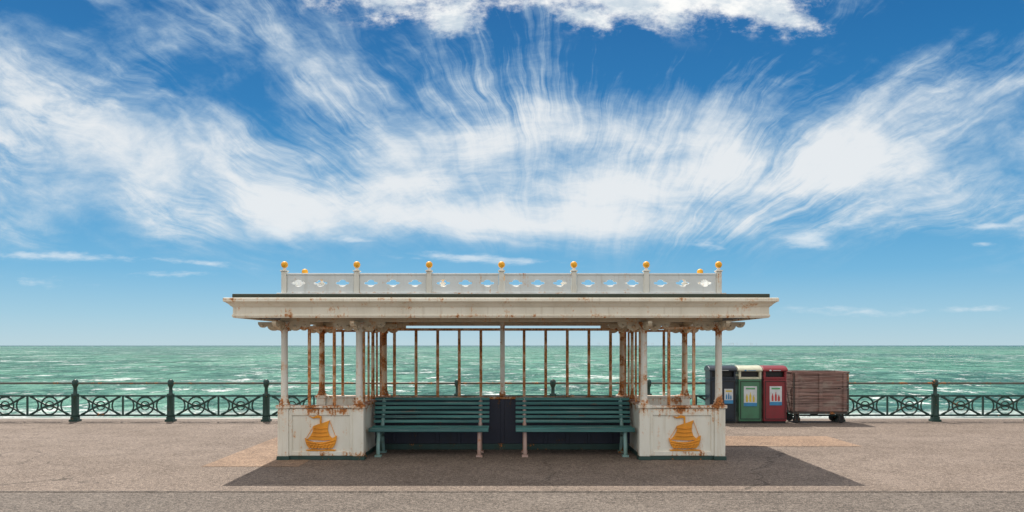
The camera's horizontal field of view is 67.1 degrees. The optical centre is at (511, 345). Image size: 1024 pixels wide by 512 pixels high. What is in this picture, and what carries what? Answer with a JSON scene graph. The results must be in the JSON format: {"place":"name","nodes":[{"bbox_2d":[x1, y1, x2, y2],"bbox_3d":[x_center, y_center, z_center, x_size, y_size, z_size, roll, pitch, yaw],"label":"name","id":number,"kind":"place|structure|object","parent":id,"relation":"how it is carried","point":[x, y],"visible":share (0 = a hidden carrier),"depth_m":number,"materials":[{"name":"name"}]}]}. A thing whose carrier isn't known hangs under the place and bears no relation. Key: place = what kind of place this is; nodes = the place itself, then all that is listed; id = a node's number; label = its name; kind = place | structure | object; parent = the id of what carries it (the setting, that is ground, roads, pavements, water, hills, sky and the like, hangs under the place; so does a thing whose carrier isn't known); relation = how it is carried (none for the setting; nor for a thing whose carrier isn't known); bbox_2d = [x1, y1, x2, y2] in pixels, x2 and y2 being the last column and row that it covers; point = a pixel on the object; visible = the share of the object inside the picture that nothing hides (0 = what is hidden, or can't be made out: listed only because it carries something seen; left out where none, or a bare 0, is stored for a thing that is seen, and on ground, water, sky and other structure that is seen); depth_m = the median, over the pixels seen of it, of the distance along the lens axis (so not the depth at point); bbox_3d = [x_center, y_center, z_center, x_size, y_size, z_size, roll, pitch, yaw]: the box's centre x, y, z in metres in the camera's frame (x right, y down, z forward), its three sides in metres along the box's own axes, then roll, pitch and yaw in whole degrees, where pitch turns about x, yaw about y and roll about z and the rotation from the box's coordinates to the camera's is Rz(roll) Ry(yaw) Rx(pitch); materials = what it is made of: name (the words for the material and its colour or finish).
{"place":"outdoors","nodes":[
{"label":"outdoors","id":0,"kind":"place"},
{"bbox_2d":[0,419,1023,490],"bbox_3d":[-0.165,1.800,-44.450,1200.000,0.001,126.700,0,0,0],"label":"promenade","id":1,"kind":"structure","parent":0,"point":[163,455],"depth_m":11.77,"materials":[{"name":"concrete"}]},
{"bbox_2d":[201,437,308,466],"bbox_3d":[-3.890,1.796,13.275,1.450,0.001,3.650,0,0,0],"label":"concrete patch","id":2,"kind":"object","parent":1,"relation":"on","point":[264,454],"visible":0.6,"depth_m":12.16,"materials":[{"name":"beige concrete"}]},
{"bbox_2d":[368,397,489,456],"bbox_3d":[-1.347,1.346,12.780,1.935,0.933,0.681,0,0,0],"label":"park bench","id":3,"kind":"object","parent":1,"relation":"on","point":[382,428],"visible":1,"depth_m":12.95,"materials":[{"name":"paint"}]},
{"bbox_2d":[223,261,778,459],"bbox_3d":[-0.165,0.235,13.400,8.260,3.130,3.880,0,0,0],"label":"seaside shelter","id":4,"kind":"object","parent":1,"relation":"on","point":[334,426],"visible":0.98,"depth_m":12.17,"materials":[{"name":"paint"}]},
{"bbox_2d":[0,491,1023,491],"bbox_3d":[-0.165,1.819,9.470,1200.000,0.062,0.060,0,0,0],"label":"kerb edging","id":5,"kind":"object","parent":1,"relation":"on","point":[511,491],"visible":0.25,"depth_m":9.45,"materials":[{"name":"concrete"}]},
{"bbox_2d":[0,379,1023,421],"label":"promenade railing","id":6,"kind":"object","parent":1,"relation":"on","point":[75,415],"visible":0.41,"depth_m":18.28,"materials":[{"name":"teal metal"}]},
{"bbox_2d":[516,397,634,456],"bbox_3d":[1.022,1.346,12.780,1.925,0.933,0.681,0,0,0],"label":"park bench","id":7,"kind":"object","parent":1,"relation":"on","point":[621,428],"visible":1,"depth_m":12.95,"materials":[{"name":"paint"}]},
{"bbox_2d":[704,365,736,422],"bbox_3d":[4.865,1.133,18.023,0.640,1.335,0.515,0,0,0],"label":"recycling bin","id":8,"kind":"object","parent":1,"relation":"on","point":[729,385],"visible":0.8,"depth_m":17.80,"materials":[{"name":"grey plastic"}]},
{"bbox_2d":[735,365,762,422],"bbox_3d":[5.495,1.133,18.023,0.560,1.335,0.515,0,0,0],"label":"recycling bin","id":9,"kind":"object","parent":1,"relation":"on","point":[748,393],"visible":0.88,"depth_m":17.80,"materials":[{"name":"green plastic"}]},
{"bbox_2d":[759,365,787,422],"bbox_3d":[6.070,1.133,18.023,0.570,1.335,0.515,0,0,0],"label":"recycling bin","id":10,"kind":"object","parent":1,"relation":"on","point":[773,393],"visible":0.87,"depth_m":17.80,"materials":[{"name":"red plastic"}]},
{"bbox_2d":[725,436,858,445],"bbox_3d":[4.535,1.796,14.525,3.400,0.001,1.550,0,0,0],"label":"concrete patch","id":11,"kind":"object","parent":1,"relation":"on","point":[779,441],"visible":0.6,"depth_m":14.44,"materials":[{"name":"beige concrete"}]},
{"bbox_2d":[786,370,849,422],"bbox_3d":[7.125,1.199,18.173,1.320,1.198,0.814,0,0,2],"label":"wooden trolley","id":12,"kind":"object","parent":1,"relation":"on","point":[813,391],"visible":0.84,"depth_m":17.80,"materials":[{"name":"brown wood"}]},
{"bbox_2d":[0,346,1023,417],"bbox_3d":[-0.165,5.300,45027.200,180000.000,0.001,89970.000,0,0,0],"label":"sea","id":13,"kind":"structure","parent":0,"point":[263,363],"depth_m":163.45,"materials":[{"name":"liquid"}]},
{"bbox_2d":[0,492,1023,511],"bbox_3d":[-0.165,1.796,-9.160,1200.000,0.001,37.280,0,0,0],"label":"road","id":14,"kind":"structure","parent":0,"point":[511,501],"depth_m":8.86,"materials":[{"name":"grey asphalt"}]},
{"bbox_2d":[0,0,1023,345],"label":"sky","id":15,"kind":"structure","parent":0,"point":[857,166],"materials":[{"name":"blue"}]},
{"bbox_3d":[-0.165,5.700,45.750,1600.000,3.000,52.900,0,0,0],"label":"beach","id":16,"kind":"structure","parent":0,"visible":0},
{"bbox_2d":[0,418,1023,418],"bbox_3d":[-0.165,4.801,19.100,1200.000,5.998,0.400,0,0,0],"label":"sea wall","id":17,"kind":"structure","parent":16,"relation":"on","point":[277,418],"depth_m":19.05,"materials":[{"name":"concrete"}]}
]}

